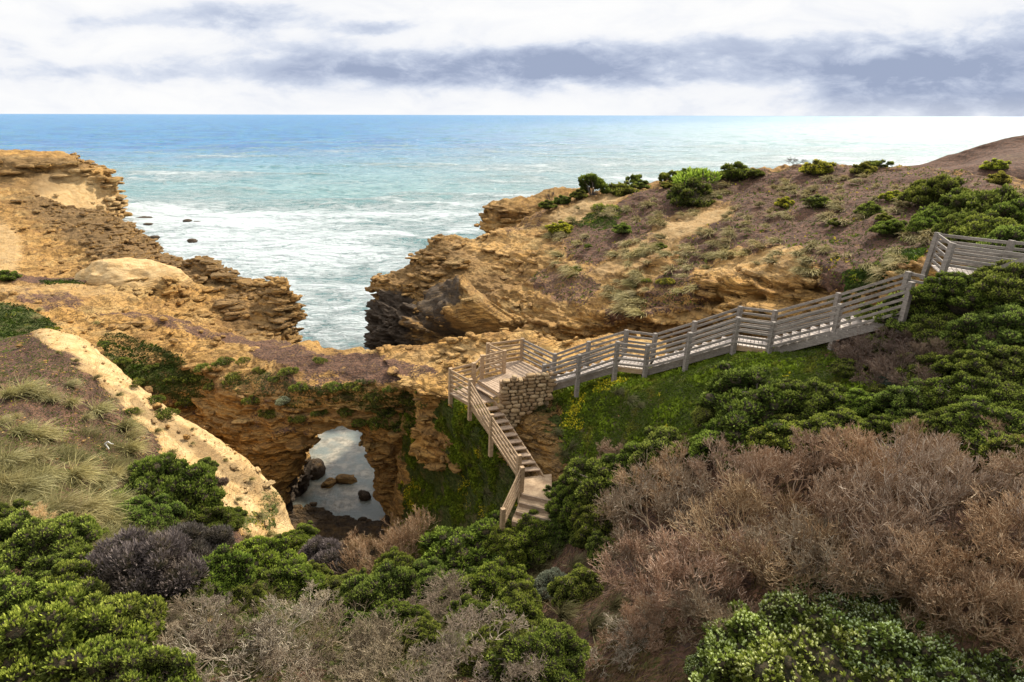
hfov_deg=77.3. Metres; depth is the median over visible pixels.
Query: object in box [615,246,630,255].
grass tussock
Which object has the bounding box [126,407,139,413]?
cliff plant
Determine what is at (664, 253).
grass tussock
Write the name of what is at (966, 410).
coastal shrub
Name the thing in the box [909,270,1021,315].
coastal shrub
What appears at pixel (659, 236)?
grass tussock
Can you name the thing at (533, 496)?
earth steps
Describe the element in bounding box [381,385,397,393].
cliff plant
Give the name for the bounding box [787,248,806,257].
grass tussock
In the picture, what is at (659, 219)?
grass tussock
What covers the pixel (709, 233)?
grass tussock
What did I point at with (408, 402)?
cliff plant
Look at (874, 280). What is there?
grass tussock
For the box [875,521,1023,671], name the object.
dead bush
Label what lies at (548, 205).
coastal shrub
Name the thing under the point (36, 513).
dead bush
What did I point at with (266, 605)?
ground cover
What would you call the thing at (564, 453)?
grass tussock
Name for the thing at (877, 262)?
ground cover
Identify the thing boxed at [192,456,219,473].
coastal shrub
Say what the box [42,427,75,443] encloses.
grass tussock
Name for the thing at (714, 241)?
grass tussock
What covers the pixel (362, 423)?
cliff plant
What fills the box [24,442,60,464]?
grass tussock
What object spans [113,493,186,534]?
coastal shrub
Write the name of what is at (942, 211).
coastal shrub
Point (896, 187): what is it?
grass tussock
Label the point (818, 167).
coastal shrub
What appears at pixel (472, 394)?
staircase
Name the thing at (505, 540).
coastal shrub
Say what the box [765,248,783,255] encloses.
grass tussock
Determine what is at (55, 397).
grass tussock
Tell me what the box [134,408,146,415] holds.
grass tussock
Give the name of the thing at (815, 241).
grass tussock
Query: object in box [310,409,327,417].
cliff plant
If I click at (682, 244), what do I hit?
grass tussock
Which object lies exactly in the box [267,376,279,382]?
cliff plant
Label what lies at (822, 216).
grass tussock
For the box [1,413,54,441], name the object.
grass tussock
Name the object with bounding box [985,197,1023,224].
coastal shrub
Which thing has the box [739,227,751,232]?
grass tussock
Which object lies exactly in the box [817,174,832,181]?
grass tussock
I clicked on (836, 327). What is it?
wooden staircase
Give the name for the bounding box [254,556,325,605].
coastal shrub
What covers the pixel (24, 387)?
grass tussock
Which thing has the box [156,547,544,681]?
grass
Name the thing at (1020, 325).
coastal shrub
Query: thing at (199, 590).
coastal shrub
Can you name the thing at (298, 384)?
cliff plant
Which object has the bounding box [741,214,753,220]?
grass tussock
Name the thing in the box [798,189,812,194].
grass tussock
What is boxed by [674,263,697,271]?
grass tussock
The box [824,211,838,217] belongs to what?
grass tussock
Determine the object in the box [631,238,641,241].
grass tussock
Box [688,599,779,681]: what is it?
daisy bush
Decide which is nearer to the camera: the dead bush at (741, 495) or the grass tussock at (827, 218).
the dead bush at (741, 495)
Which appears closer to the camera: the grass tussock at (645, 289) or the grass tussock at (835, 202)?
the grass tussock at (645, 289)
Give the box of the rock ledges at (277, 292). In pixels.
[0,194,307,439]
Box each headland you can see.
[0,149,122,216]
[363,164,1023,353]
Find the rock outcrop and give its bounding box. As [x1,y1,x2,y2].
[478,186,591,233]
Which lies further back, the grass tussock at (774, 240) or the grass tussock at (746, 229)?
the grass tussock at (746, 229)
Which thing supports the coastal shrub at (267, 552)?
on the slope at (91, 361)
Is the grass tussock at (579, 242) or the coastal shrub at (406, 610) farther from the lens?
the grass tussock at (579, 242)
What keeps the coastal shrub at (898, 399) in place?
on the hillside
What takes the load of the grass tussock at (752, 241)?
on the headland at (389, 319)
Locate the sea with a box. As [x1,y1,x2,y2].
[0,114,1023,520]
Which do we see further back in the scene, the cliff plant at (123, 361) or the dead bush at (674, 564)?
the cliff plant at (123, 361)
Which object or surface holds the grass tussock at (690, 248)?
on the headland at (389, 319)
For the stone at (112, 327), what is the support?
on the cliff
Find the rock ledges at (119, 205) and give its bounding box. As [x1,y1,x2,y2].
[0,152,132,218]
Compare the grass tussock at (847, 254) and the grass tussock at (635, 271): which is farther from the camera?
the grass tussock at (635, 271)
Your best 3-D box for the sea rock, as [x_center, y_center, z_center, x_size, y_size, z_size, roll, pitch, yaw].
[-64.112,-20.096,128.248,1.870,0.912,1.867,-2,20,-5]
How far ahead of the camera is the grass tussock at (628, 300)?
40.89 m
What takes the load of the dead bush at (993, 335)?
on the hillside
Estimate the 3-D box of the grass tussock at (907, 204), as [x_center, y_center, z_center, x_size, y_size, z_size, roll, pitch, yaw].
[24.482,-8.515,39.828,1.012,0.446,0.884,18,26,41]
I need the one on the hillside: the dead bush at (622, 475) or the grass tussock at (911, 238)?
the dead bush at (622, 475)
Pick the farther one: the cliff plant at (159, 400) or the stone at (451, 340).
the stone at (451, 340)
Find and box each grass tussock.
[0,373,51,402]
[0,380,31,402]
[0,412,14,428]
[0,439,43,467]
[0,461,41,491]
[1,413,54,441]
[6,463,68,497]
[8,490,52,518]
[9,411,25,423]
[13,381,63,403]
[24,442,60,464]
[27,418,73,443]
[30,314,43,318]
[34,456,75,484]
[34,481,107,514]
[35,389,70,403]
[39,508,60,519]
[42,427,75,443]
[54,451,120,488]
[57,392,89,410]
[61,377,85,390]
[71,356,81,362]
[74,481,126,520]
[75,505,107,524]
[81,410,99,420]
[82,395,128,418]
[90,470,121,492]
[93,373,103,378]
[96,505,141,527]
[102,483,145,506]
[105,460,131,480]
[107,412,150,435]
[111,434,157,456]
[112,391,130,396]
[112,420,151,440]
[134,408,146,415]
[153,426,163,433]
[166,446,180,453]
[234,495,245,504]
[241,531,257,540]
[256,508,269,519]
[263,528,281,537]
[480,483,492,499]
[526,551,550,576]
[538,595,587,626]
[543,541,564,559]
[546,249,564,257]
[548,426,563,436]
[551,237,561,241]
[551,258,561,266]
[552,230,568,237]
[556,444,570,458]
[557,266,574,278]
[560,551,585,569]
[562,215,577,221]
[564,438,581,452]
[565,268,581,276]
[571,239,583,245]
[571,597,623,643]
[578,233,589,238]
[591,588,631,612]
[596,289,618,301]
[598,282,616,292]
[599,208,615,214]
[603,249,619,257]
[604,302,625,315]
[609,384,628,398]
[612,288,624,293]
[613,290,631,300]
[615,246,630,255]
[616,296,637,310]
[617,237,631,247]
[618,301,633,314]
[619,253,634,260]
[620,279,636,289]
[620,289,638,296]
[622,259,633,269]
[623,392,638,409]
[624,305,640,313]
[625,268,641,279]
[625,307,646,317]
[627,249,643,258]
[629,271,643,280]
[630,215,644,222]
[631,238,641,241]
[631,296,648,306]
[634,277,644,283]
[634,401,646,408]
[635,241,650,247]
[637,199,650,206]
[637,251,649,258]
[639,286,650,291]
[640,245,658,253]
[646,218,655,225]
[650,216,667,222]
[650,231,669,239]
[652,220,668,226]
[654,249,672,257]
[658,263,678,273]
[667,287,685,294]
[673,257,689,264]
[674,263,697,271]
[675,241,690,248]
[678,245,697,255]
[681,283,697,294]
[686,211,698,217]
[694,229,703,236]
[697,264,712,268]
[699,195,711,201]
[699,227,715,234]
[703,228,714,237]
[705,239,720,245]
[706,191,718,197]
[709,251,727,259]
[713,248,734,257]
[715,188,732,194]
[715,240,733,250]
[716,235,731,243]
[717,225,734,232]
[718,181,730,187]
[725,229,735,234]
[726,250,736,255]
[733,249,746,256]
[736,247,751,254]
[739,220,751,225]
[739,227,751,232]
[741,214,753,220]
[745,239,760,244]
[748,241,769,250]
[757,254,777,264]
[760,222,770,228]
[762,236,785,245]
[764,206,779,210]
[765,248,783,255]
[766,183,779,188]
[775,184,792,190]
[781,214,795,219]
[784,183,798,190]
[785,188,797,195]
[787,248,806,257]
[787,267,810,276]
[794,261,809,266]
[795,248,809,252]
[795,254,816,265]
[797,266,810,271]
[797,272,811,277]
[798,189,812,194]
[798,265,822,276]
[803,184,820,190]
[805,242,817,249]
[806,240,819,244]
[813,209,828,219]
[813,243,828,255]
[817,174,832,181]
[822,214,837,223]
[824,199,841,206]
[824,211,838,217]
[827,253,839,256]
[828,204,844,211]
[834,194,846,198]
[837,218,851,224]
[838,175,848,179]
[843,251,853,257]
[853,213,868,219]
[855,172,871,178]
[857,260,874,269]
[864,276,881,287]
[867,195,878,200]
[867,266,888,278]
[879,256,899,265]
[880,253,896,260]
[883,246,904,255]
[883,263,898,269]
[885,205,902,212]
[888,206,904,212]
[889,184,898,190]
[890,200,906,206]
[890,252,906,258]
[894,255,908,264]
[899,234,917,243]
[900,230,918,238]
[901,201,913,207]
[914,233,932,243]
[917,239,926,244]
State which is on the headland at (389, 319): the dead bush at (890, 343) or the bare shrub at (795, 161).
the bare shrub at (795, 161)
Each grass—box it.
[0,417,190,551]
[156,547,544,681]
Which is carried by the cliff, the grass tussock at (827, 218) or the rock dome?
the rock dome
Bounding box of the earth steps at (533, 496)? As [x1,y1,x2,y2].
[512,474,551,551]
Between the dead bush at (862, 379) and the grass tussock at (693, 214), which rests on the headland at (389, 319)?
the grass tussock at (693, 214)
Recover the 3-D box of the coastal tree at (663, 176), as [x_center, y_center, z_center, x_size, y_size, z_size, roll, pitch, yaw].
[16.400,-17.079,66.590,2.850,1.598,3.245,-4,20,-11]
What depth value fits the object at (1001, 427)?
13.94 m
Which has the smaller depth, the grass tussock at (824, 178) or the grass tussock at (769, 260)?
the grass tussock at (769, 260)
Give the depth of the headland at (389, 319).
46.99 m
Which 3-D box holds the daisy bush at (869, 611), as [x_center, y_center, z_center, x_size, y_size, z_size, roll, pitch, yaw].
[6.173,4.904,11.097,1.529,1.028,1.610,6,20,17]
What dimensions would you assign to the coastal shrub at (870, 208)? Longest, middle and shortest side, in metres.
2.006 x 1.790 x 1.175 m
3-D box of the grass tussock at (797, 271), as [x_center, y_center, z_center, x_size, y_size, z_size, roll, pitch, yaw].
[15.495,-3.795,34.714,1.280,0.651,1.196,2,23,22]
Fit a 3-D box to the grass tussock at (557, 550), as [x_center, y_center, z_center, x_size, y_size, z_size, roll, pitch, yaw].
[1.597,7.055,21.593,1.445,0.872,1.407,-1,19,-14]
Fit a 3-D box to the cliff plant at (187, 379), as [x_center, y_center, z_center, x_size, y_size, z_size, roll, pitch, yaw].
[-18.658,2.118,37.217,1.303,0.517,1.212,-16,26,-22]
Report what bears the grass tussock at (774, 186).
on the headland at (389, 319)
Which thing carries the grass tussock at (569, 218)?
on the headland at (389, 319)
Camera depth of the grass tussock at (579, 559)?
19.45 m
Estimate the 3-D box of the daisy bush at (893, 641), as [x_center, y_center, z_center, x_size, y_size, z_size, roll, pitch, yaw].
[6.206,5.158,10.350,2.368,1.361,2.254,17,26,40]
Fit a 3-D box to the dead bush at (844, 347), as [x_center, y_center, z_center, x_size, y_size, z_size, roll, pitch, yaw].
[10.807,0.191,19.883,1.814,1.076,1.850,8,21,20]
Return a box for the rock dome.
[74,257,196,290]
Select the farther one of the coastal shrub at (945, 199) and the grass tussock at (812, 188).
the grass tussock at (812, 188)
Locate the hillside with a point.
(941, 519)
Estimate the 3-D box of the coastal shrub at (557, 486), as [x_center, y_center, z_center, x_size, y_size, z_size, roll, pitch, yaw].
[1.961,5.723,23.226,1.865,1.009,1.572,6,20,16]
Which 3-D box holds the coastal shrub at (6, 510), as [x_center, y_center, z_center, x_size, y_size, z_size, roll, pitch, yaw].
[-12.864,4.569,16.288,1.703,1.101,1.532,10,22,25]
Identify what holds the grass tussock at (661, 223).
on the headland at (389, 319)
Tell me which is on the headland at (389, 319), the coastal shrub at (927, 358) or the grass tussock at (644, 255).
the grass tussock at (644, 255)
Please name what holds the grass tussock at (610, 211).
on the headland at (389, 319)
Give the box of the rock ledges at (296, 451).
[191,372,453,516]
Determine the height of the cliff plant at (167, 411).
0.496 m
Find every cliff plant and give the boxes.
[97,341,111,347]
[112,357,131,364]
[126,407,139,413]
[130,378,144,387]
[142,363,158,370]
[147,394,165,404]
[154,407,180,419]
[162,376,180,382]
[175,398,194,408]
[179,374,200,383]
[193,362,213,373]
[203,382,214,390]
[211,356,234,365]
[221,371,241,384]
[235,356,251,365]
[241,395,259,404]
[252,366,265,373]
[257,409,275,419]
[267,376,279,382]
[277,366,299,377]
[287,414,306,423]
[288,381,308,392]
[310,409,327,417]
[312,357,326,363]
[322,381,341,393]
[337,407,353,418]
[342,382,361,391]
[350,418,372,427]
[363,391,383,404]
[366,416,387,430]
[376,408,396,417]
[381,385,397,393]
[384,420,400,432]
[400,398,414,406]
[403,421,415,430]
[529,396,557,412]
[590,202,617,212]
[640,278,651,282]
[655,277,675,285]
[671,166,721,184]
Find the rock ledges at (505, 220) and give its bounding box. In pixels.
[474,204,539,234]
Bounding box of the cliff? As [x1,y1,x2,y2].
[0,187,303,437]
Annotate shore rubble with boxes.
[288,502,391,556]
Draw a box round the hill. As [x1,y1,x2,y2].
[907,135,1023,179]
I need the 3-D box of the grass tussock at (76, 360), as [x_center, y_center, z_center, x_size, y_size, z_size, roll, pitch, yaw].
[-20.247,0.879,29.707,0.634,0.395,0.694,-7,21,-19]
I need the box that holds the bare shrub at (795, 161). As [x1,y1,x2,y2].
[786,156,808,165]
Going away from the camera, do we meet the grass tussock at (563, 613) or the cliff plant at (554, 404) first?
the grass tussock at (563, 613)
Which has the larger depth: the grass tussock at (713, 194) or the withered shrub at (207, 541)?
the grass tussock at (713, 194)
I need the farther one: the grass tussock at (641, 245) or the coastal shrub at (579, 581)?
the grass tussock at (641, 245)
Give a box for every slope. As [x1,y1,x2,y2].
[0,328,539,681]
[385,386,517,557]
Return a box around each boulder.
[310,458,325,479]
[321,477,336,487]
[335,474,356,483]
[358,490,370,500]
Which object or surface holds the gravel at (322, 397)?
on the rock arch
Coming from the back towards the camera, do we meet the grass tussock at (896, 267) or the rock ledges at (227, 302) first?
the rock ledges at (227, 302)
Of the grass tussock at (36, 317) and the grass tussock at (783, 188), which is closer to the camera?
the grass tussock at (36, 317)
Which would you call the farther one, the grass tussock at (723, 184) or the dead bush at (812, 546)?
the grass tussock at (723, 184)
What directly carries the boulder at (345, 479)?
in the sea
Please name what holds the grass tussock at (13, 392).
on the slope at (91, 361)
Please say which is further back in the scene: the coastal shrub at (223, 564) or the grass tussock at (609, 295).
the grass tussock at (609, 295)
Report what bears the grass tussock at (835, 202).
on the headland at (389, 319)
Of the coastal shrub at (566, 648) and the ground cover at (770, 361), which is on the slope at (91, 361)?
the coastal shrub at (566, 648)
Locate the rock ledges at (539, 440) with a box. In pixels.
[490,401,567,482]
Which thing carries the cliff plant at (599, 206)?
on the headland at (389, 319)
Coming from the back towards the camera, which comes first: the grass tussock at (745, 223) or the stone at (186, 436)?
the grass tussock at (745, 223)
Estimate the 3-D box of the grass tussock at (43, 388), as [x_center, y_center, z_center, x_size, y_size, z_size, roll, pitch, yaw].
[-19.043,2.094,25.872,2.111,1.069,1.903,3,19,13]
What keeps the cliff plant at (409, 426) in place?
attached to the mossy slope at (396, 508)
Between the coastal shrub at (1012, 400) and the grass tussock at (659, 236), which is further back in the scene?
the grass tussock at (659, 236)
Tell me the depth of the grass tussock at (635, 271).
43.67 m
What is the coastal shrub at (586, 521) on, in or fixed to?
on the hillside
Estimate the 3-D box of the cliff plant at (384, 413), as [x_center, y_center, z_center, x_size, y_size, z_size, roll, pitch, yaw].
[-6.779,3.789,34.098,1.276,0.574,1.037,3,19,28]
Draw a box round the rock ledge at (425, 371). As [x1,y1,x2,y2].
[375,330,665,471]
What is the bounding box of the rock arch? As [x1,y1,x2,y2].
[191,340,467,532]
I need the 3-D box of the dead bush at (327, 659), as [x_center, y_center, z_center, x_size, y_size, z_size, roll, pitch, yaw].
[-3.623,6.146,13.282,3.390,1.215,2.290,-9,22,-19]
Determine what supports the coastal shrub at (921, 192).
on the headland at (389, 319)
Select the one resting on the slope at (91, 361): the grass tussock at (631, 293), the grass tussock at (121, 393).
the grass tussock at (121, 393)
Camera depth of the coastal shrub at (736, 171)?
61.47 m
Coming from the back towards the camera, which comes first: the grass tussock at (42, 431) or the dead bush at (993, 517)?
the grass tussock at (42, 431)
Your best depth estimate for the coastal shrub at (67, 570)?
13.59 m
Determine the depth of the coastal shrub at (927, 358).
17.62 m
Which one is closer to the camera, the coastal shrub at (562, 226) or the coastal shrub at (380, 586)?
the coastal shrub at (380, 586)
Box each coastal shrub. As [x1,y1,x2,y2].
[0,269,21,280]
[0,498,39,522]
[0,508,102,575]
[0,566,77,643]
[0,580,157,681]
[20,545,88,581]
[38,551,98,595]
[61,576,169,645]
[72,633,202,681]
[92,525,111,541]
[109,452,227,523]
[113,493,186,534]
[163,576,216,611]
[188,499,235,528]
[190,543,256,605]
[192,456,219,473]
[225,583,267,615]
[226,506,247,530]
[228,534,306,573]
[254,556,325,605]
[273,520,319,551]
[304,576,342,606]
[306,559,333,574]
[321,580,372,624]
[325,567,366,580]
[337,607,401,641]
[341,560,421,612]
[370,546,416,593]
[379,598,433,634]
[387,613,444,658]
[412,557,448,580]
[418,566,478,603]
[419,510,536,572]
[433,556,534,611]
[443,593,505,630]
[455,631,504,677]
[477,616,535,640]
[482,519,528,566]
[485,618,590,681]
[493,580,547,626]
[513,508,554,564]
[537,200,557,209]
[538,529,570,551]
[542,481,567,504]
[544,485,587,529]
[544,513,572,536]
[545,220,573,234]
[546,562,605,608]
[552,195,571,204]
[557,449,635,512]
[569,189,587,199]
[569,502,623,543]
[569,529,585,548]
[585,530,619,570]
[601,441,660,488]
[608,180,639,196]
[611,222,631,233]
[627,425,691,481]
[630,179,650,188]
[654,243,667,250]
[659,181,673,187]
[666,177,722,207]
[673,435,694,460]
[688,409,764,476]
[690,392,718,428]
[696,360,807,453]
[715,161,750,180]
[744,168,764,177]
[746,413,813,455]
[774,196,794,207]
[775,376,861,419]
[798,159,836,174]
[799,406,888,454]
[801,194,832,207]
[827,218,842,225]
[829,358,874,378]
[832,387,885,414]
[849,160,877,174]
[852,201,884,216]
[855,300,908,337]
[857,413,907,444]
[859,333,897,358]
[865,383,889,406]
[868,218,907,237]
[872,291,950,335]
[872,378,933,416]
[874,212,892,220]
[878,190,902,200]
[891,409,941,441]
[893,348,951,379]
[897,173,971,206]
[907,214,942,235]
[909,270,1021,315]
[909,312,979,355]
[910,202,953,218]
[910,388,956,408]
[915,402,958,437]
[920,370,1018,407]
[925,187,971,209]
[930,349,990,376]
[931,210,980,233]
[939,300,1023,354]
[939,395,1023,466]
[945,210,1020,250]
[949,183,1023,213]
[954,344,1023,386]
[969,259,1023,304]
[973,225,1023,256]
[978,422,1023,475]
[979,158,1011,170]
[979,381,1023,412]
[980,300,1023,332]
[985,171,1011,184]
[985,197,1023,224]
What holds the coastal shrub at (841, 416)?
on the hillside
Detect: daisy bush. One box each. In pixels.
[683,638,706,678]
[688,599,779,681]
[731,606,903,681]
[754,564,844,636]
[818,585,906,625]
[821,609,962,681]
[915,634,1023,681]
[979,648,1023,681]
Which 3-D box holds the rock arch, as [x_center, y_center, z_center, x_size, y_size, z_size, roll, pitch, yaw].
[-12.241,5.963,39.401,26.549,14.039,10.636,4,20,11]
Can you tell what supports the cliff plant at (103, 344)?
attached to the rock ledges at (277, 292)
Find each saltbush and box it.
[275,396,290,405]
[534,567,566,602]
[877,373,905,386]
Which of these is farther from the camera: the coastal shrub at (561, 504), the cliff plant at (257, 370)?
the cliff plant at (257, 370)
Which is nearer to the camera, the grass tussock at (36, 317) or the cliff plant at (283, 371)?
the cliff plant at (283, 371)
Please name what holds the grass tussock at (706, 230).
on the headland at (389, 319)
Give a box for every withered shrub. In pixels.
[76,523,210,597]
[162,519,234,557]
[211,475,228,488]
[298,535,362,575]
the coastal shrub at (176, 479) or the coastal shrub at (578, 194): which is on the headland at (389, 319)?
the coastal shrub at (578, 194)
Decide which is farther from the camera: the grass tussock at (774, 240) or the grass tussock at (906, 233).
the grass tussock at (774, 240)
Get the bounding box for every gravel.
[0,330,278,535]
[161,257,304,437]
[190,385,379,408]
[402,386,449,462]
[410,241,914,352]
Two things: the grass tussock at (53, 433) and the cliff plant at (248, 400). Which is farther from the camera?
the cliff plant at (248, 400)
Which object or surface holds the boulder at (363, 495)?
in the sea
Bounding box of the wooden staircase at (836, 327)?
[542,271,915,397]
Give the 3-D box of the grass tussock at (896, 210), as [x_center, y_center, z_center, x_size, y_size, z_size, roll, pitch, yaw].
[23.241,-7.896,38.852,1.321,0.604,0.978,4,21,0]
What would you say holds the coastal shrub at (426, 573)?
on the slope at (91, 361)
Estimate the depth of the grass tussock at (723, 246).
43.31 m
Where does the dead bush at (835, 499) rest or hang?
on the hillside
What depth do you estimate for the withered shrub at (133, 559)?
14.14 m
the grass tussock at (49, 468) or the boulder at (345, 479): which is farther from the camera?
the boulder at (345, 479)
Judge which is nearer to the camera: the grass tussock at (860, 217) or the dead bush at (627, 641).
the dead bush at (627, 641)
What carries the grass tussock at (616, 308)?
on the headland at (389, 319)
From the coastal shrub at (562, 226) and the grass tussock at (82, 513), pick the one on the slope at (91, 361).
the grass tussock at (82, 513)
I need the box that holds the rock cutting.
[494,408,564,478]
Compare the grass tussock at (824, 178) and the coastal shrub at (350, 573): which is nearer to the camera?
the coastal shrub at (350, 573)
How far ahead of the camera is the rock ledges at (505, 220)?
77.38 m
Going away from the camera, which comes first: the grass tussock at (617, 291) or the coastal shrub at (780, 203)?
the grass tussock at (617, 291)
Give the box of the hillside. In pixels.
[536,256,1023,681]
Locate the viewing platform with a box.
[477,338,552,397]
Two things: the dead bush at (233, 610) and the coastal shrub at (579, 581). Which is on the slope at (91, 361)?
the dead bush at (233, 610)
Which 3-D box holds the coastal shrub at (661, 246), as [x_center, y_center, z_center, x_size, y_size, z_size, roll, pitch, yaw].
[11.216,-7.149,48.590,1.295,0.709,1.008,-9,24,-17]
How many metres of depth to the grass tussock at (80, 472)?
20.94 m
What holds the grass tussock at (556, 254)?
on the headland at (389, 319)
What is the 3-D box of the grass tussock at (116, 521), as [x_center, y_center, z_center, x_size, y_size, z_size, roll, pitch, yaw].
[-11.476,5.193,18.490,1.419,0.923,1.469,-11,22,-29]
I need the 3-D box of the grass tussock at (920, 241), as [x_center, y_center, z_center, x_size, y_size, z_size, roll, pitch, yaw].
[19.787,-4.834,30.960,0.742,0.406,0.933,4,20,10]
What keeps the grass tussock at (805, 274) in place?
on the rock ledges at (808, 282)
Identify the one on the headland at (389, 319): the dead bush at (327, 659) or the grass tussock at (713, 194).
the grass tussock at (713, 194)
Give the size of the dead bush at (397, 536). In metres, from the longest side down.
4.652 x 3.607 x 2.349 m
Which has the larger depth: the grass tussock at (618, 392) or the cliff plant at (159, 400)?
the cliff plant at (159, 400)
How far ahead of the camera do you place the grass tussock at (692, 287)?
38.49 m
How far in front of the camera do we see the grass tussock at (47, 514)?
17.33 m
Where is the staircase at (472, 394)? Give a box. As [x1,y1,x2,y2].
[448,357,544,530]
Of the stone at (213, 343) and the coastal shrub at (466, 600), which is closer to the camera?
the coastal shrub at (466, 600)
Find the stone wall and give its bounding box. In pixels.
[497,372,557,427]
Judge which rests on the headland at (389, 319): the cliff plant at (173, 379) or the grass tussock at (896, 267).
the grass tussock at (896, 267)
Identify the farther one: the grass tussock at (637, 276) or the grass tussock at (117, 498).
the grass tussock at (637, 276)
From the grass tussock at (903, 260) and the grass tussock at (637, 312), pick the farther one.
the grass tussock at (637, 312)
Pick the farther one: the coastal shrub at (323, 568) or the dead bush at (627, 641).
the coastal shrub at (323, 568)
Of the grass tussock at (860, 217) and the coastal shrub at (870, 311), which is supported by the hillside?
the coastal shrub at (870, 311)
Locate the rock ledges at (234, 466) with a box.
[83,345,282,526]
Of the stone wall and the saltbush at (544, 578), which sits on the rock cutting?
the stone wall
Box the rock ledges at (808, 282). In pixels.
[365,218,981,344]
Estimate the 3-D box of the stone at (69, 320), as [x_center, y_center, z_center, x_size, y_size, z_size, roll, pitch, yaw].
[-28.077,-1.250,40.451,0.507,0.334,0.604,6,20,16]
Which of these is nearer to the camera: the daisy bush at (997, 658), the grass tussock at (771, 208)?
the daisy bush at (997, 658)
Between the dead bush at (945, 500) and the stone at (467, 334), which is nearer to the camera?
the dead bush at (945, 500)
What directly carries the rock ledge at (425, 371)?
on the headland at (389, 319)
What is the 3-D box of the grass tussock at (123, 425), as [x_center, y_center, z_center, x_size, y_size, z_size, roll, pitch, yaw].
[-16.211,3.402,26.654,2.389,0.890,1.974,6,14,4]
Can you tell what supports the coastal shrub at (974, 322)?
on the hillside
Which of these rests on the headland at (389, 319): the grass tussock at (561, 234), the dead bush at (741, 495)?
the grass tussock at (561, 234)
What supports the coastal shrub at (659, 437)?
on the hillside
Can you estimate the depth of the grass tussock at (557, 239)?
57.65 m
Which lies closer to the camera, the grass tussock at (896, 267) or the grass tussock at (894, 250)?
the grass tussock at (896, 267)
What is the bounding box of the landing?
[910,232,1023,283]
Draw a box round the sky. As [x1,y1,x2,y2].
[0,0,1023,116]
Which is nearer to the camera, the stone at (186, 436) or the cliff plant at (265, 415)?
the stone at (186, 436)
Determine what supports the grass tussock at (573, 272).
on the headland at (389, 319)
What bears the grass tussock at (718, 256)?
on the headland at (389, 319)
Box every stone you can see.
[8,291,17,295]
[62,318,73,323]
[108,325,117,329]
[152,402,162,409]
[159,316,167,320]
[168,338,178,343]
[183,434,190,439]
[210,341,218,345]
[213,336,220,341]
[435,359,442,363]
[443,360,453,366]
[446,338,457,343]
[460,354,471,361]
[465,332,474,337]
[470,335,478,339]
[481,337,491,342]
[506,337,517,343]
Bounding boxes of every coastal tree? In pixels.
[578,172,611,195]
[625,174,641,182]
[658,170,677,181]
[869,159,893,168]
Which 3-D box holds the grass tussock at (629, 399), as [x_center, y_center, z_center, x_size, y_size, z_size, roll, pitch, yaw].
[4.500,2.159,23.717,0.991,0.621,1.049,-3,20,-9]
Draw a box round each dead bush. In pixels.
[21,500,56,519]
[143,618,245,681]
[147,617,206,653]
[160,589,286,677]
[163,604,184,638]
[169,592,322,681]
[183,582,232,613]
[224,642,332,681]
[266,597,420,677]
[277,579,366,625]
[279,642,411,681]
[328,504,440,574]
[337,600,467,681]
[338,533,403,572]
[376,580,458,619]
[380,625,475,681]
[420,576,456,616]
[431,568,482,620]
[435,595,538,681]
[500,650,548,681]
[586,592,671,678]
[587,521,690,618]
[593,488,653,543]
[594,453,731,593]
[595,437,623,458]
[596,591,688,665]
[611,439,701,521]
[633,519,783,623]
[635,566,759,648]
[665,461,887,605]
[681,430,773,507]
[713,437,856,520]
[715,503,944,606]
[790,425,884,467]
[808,445,971,606]
[816,420,980,501]
[816,529,972,647]
[827,331,892,361]
[838,423,1023,569]
[839,326,928,371]
[846,351,904,387]
[867,342,941,393]
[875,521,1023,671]
[885,415,973,473]
[892,479,1023,640]
[905,430,1023,539]
[906,337,954,356]
[916,561,1023,664]
[960,331,996,346]
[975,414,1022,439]
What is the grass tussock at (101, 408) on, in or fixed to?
on the slope at (91, 361)
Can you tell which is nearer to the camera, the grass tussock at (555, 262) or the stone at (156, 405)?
the stone at (156, 405)
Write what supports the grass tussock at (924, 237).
on the headland at (389, 319)
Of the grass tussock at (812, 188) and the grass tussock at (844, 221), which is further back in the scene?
the grass tussock at (812, 188)
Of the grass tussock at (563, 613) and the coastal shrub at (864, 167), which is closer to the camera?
the grass tussock at (563, 613)
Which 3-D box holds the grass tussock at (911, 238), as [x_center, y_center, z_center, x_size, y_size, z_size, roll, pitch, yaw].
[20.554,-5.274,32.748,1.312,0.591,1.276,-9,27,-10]
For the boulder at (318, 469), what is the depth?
44.71 m
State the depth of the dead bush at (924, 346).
17.68 m
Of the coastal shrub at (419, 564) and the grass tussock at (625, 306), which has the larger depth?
the grass tussock at (625, 306)
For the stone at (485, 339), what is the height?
0.284 m
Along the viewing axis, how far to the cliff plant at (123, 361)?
36.25 m
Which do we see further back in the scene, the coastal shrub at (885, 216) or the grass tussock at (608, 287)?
the grass tussock at (608, 287)
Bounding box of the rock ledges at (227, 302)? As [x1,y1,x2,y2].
[9,199,305,335]
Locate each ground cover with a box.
[0,277,212,406]
[0,332,159,460]
[221,371,410,412]
[223,490,308,681]
[388,389,517,557]
[529,165,1023,308]
[551,278,960,470]
[567,206,927,303]
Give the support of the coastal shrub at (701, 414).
on the hillside
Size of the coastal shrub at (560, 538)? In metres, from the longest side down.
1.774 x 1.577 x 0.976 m
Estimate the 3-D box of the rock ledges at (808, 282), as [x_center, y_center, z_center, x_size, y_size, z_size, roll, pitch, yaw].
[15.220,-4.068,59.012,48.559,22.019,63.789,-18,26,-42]
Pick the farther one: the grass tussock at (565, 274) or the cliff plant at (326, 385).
the grass tussock at (565, 274)
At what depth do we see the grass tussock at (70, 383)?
27.51 m
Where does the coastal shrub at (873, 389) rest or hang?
on the hillside
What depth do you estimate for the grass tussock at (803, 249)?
36.58 m

